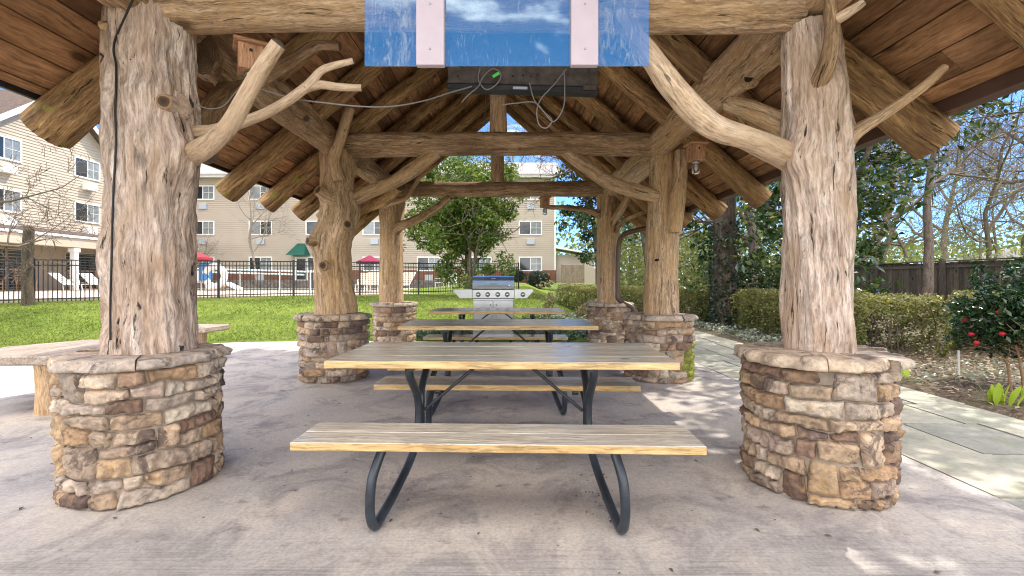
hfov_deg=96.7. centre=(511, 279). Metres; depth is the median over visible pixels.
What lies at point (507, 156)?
bare tree
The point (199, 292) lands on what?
pool deck
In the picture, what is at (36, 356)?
slab bench
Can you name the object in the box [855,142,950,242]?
bare tree
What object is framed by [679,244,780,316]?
shrub
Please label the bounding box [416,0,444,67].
mounting board
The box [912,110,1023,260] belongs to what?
bare tree
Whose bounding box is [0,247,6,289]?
porch window
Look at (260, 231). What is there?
window
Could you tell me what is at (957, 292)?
hedge
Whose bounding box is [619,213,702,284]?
bare tree
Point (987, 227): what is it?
bare tree
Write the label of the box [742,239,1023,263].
undergrowth
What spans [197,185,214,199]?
window
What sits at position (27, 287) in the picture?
wooden post
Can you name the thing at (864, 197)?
bare tree
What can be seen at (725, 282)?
ivy tree
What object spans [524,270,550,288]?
boxwood
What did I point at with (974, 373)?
ground cover
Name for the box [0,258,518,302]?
iron fence
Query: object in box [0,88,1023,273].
sky
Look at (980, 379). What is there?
leaf litter
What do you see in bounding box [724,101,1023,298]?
magnolia tree
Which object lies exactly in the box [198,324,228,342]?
slab bench
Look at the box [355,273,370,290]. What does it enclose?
lounge chair
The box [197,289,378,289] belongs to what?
pool water
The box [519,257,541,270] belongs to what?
window
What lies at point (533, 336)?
picnic table
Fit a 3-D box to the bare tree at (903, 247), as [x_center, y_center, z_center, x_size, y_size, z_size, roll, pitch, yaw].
[18.514,-4.346,24.245,8.979,11.051,7.535,0,0,-41]
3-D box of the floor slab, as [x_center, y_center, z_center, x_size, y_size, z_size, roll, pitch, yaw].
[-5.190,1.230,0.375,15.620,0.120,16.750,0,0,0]
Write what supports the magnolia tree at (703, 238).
on the planting bed
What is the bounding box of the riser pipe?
[957,350,959,377]
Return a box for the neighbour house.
[934,247,1020,262]
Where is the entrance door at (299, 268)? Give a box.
[295,257,307,279]
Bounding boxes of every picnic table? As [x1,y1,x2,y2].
[290,342,706,534]
[387,319,597,414]
[423,308,567,370]
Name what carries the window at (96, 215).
in the hotel building
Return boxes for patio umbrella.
[197,252,212,260]
[356,255,379,289]
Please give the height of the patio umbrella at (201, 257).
2.232 m
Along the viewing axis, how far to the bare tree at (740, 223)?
27.23 m
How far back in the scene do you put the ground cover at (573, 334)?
9.12 m
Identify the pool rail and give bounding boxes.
[197,268,313,288]
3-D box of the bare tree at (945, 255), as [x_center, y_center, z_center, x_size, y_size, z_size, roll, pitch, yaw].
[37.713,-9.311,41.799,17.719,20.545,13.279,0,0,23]
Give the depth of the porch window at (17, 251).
24.64 m
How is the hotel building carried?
on the pool deck
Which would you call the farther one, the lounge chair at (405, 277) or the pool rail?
the pool rail
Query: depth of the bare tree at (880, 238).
24.71 m
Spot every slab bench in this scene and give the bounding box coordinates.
[0,340,99,416]
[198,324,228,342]
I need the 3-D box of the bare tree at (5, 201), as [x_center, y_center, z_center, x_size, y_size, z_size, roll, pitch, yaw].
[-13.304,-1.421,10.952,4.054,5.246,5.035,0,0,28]
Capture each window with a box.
[0,135,21,162]
[0,187,21,212]
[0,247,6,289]
[7,248,35,289]
[64,251,97,288]
[74,156,99,181]
[74,201,99,224]
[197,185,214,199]
[197,221,214,234]
[249,185,268,199]
[249,221,271,234]
[249,257,271,269]
[305,221,316,234]
[305,257,313,270]
[362,221,379,234]
[362,257,379,270]
[417,257,439,270]
[471,257,491,269]
[519,221,541,234]
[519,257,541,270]
[524,197,538,199]
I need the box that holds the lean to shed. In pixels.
[555,246,594,282]
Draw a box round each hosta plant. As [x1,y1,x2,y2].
[901,369,909,379]
[979,383,1023,405]
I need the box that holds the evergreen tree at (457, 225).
[403,156,532,288]
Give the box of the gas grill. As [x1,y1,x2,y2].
[454,276,532,341]
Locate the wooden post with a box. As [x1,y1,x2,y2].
[20,226,34,305]
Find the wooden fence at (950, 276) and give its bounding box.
[696,257,1023,316]
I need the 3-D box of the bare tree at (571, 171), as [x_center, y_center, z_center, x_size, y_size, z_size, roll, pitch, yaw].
[4.206,-4.556,19.498,9.578,11.666,10.336,0,0,0]
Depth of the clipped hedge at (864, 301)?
7.86 m
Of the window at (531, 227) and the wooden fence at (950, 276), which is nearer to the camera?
the wooden fence at (950, 276)
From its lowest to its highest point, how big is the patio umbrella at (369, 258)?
2.004 m
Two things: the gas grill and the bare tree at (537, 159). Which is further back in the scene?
the bare tree at (537, 159)
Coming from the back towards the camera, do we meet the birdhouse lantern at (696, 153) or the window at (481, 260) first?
the window at (481, 260)
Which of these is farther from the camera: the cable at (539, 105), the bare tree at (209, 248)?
the bare tree at (209, 248)
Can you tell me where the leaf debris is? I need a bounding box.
[383,473,611,522]
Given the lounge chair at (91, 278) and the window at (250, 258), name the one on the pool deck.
the lounge chair at (91, 278)
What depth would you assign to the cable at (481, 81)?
2.77 m
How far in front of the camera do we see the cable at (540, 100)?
2.79 m
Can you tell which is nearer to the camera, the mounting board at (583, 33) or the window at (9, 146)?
the mounting board at (583, 33)
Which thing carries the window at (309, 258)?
in the hotel building
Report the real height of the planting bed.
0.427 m
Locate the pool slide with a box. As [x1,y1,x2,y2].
[199,263,242,290]
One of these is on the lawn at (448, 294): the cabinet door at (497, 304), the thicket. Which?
the thicket
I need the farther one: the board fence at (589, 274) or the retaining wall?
the board fence at (589, 274)
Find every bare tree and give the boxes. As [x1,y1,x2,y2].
[0,135,101,281]
[197,231,223,267]
[217,173,302,279]
[448,115,546,162]
[486,120,569,286]
[508,121,644,262]
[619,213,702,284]
[628,209,754,284]
[687,198,780,249]
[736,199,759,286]
[743,145,885,244]
[774,91,1023,264]
[855,141,954,261]
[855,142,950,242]
[856,105,1022,261]
[861,114,999,260]
[866,99,1023,259]
[894,92,1023,258]
[905,114,1023,256]
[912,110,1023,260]
[916,113,1023,257]
[923,90,1023,255]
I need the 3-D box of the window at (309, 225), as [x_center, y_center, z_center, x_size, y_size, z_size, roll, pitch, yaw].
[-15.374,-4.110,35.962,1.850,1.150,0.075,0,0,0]
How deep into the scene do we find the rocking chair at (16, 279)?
23.66 m
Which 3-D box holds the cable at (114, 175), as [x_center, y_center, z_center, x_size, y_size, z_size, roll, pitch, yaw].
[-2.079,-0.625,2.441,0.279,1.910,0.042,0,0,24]
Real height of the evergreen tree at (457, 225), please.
6.250 m
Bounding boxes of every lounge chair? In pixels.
[49,273,91,290]
[79,273,97,289]
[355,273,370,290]
[364,272,378,291]
[403,272,415,290]
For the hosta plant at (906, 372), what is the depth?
5.29 m
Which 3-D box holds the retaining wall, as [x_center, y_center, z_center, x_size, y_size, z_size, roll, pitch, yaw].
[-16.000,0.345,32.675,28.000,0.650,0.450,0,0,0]
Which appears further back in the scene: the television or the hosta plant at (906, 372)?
the hosta plant at (906, 372)
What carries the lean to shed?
on the lawn at (448, 294)
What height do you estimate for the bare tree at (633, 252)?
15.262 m
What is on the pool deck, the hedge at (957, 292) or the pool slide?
the pool slide
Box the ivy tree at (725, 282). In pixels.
[703,197,742,328]
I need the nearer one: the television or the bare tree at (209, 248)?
the television
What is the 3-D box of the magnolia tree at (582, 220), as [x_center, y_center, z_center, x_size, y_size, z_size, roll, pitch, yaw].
[4.772,-4.937,22.461,6.336,11.403,11.023,0,0,19]
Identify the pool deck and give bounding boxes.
[0,288,429,302]
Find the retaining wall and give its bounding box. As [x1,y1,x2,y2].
[197,280,461,287]
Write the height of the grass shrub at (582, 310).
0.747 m
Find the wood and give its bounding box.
[556,200,1023,277]
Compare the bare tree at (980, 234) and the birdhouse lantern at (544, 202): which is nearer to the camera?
the birdhouse lantern at (544, 202)
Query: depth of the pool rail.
30.96 m
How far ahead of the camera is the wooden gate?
35.40 m
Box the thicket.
[619,200,781,299]
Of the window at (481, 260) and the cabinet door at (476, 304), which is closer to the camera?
the cabinet door at (476, 304)
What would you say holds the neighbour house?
on the lawn at (448, 294)
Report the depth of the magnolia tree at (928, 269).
11.41 m
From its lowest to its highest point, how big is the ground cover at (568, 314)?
0.483 m
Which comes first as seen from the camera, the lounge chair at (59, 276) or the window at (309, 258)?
the lounge chair at (59, 276)
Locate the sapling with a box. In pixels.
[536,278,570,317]
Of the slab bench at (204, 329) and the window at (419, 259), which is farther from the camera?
the window at (419, 259)
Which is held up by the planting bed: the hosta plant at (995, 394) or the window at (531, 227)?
the hosta plant at (995, 394)
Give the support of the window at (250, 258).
in the hotel building
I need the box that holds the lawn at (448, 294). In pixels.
[0,282,931,346]
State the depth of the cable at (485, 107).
2.80 m
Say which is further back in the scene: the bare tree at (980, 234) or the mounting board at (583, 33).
the bare tree at (980, 234)
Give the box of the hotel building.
[0,89,561,290]
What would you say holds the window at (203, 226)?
in the hotel building
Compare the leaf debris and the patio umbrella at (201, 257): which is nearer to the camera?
the leaf debris
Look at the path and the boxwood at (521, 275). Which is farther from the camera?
the boxwood at (521, 275)
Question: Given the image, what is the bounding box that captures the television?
[446,32,598,96]
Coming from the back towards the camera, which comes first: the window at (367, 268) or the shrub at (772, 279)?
the window at (367, 268)
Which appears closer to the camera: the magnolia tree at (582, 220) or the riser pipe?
the riser pipe
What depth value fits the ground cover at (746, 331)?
9.44 m
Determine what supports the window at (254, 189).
in the hotel building
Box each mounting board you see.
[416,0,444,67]
[570,0,597,67]
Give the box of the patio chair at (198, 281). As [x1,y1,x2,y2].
[197,272,205,290]
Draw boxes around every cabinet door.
[473,301,492,333]
[494,301,513,333]
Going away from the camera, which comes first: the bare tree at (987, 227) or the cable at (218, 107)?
the cable at (218, 107)
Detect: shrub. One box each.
[573,299,596,318]
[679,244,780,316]
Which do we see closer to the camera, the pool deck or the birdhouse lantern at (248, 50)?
the birdhouse lantern at (248, 50)
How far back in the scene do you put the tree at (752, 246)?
16.07 m
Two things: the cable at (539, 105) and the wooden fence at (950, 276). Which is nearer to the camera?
the cable at (539, 105)
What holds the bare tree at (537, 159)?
on the lawn at (448, 294)
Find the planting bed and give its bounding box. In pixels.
[583,294,1023,419]
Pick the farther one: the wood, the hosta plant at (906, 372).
the wood
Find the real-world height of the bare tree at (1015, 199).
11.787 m
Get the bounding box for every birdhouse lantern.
[232,34,267,80]
[538,196,550,214]
[683,141,708,174]
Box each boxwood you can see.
[507,269,526,281]
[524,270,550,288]
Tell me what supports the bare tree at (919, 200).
on the lawn at (448, 294)
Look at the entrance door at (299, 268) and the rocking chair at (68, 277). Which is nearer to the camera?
the rocking chair at (68, 277)
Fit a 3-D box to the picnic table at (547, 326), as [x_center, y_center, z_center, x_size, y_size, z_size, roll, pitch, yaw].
[-0.135,0.793,4.511,1.842,0.748,1.407,0,0,-1]
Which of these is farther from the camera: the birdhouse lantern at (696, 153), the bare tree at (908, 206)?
the bare tree at (908, 206)
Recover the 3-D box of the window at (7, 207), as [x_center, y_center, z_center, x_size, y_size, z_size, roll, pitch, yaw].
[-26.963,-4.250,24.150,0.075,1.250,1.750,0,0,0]
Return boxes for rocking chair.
[10,268,40,290]
[64,270,88,289]
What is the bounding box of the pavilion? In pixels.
[0,0,1023,510]
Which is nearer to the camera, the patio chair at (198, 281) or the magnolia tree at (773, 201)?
the magnolia tree at (773, 201)
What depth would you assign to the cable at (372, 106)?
2.69 m
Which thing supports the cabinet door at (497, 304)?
in the gas grill
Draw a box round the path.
[691,330,1023,509]
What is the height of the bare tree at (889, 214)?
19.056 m
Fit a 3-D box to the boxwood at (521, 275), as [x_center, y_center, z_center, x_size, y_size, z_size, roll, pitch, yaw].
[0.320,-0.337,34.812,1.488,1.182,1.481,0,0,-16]
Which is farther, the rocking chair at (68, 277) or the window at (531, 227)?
the window at (531, 227)
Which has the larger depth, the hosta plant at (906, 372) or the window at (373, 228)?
the window at (373, 228)
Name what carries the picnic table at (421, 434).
on the floor slab
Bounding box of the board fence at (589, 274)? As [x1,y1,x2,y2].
[585,264,594,283]
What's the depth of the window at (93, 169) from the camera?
28.88 m
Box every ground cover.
[415,316,588,340]
[529,307,588,319]
[694,318,781,342]
[903,357,1023,384]
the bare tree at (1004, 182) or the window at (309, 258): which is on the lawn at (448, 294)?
the bare tree at (1004, 182)
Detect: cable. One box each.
[109,0,133,339]
[194,90,237,108]
[261,86,471,107]
[462,68,501,101]
[484,90,485,125]
[502,70,564,121]
[529,69,566,128]
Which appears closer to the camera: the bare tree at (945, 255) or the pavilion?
the pavilion
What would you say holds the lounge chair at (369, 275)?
on the pool deck
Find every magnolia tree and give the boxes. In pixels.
[547,156,626,284]
[588,196,781,305]
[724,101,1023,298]
[872,89,1023,326]
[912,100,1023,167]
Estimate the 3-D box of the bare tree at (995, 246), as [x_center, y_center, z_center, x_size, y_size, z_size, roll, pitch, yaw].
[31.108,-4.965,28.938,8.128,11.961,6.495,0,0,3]
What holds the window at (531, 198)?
in the hotel building
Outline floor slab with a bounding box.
[0,341,1023,575]
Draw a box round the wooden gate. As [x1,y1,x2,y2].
[561,264,583,282]
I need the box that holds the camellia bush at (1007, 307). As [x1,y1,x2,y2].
[941,257,1023,392]
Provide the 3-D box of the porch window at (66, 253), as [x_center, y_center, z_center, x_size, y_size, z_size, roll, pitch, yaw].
[-26.964,-0.590,28.500,0.068,2.280,2.200,0,0,0]
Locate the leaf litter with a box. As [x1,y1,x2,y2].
[738,337,1023,411]
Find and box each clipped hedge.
[555,283,952,357]
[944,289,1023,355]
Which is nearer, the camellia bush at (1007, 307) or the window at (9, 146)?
the camellia bush at (1007, 307)

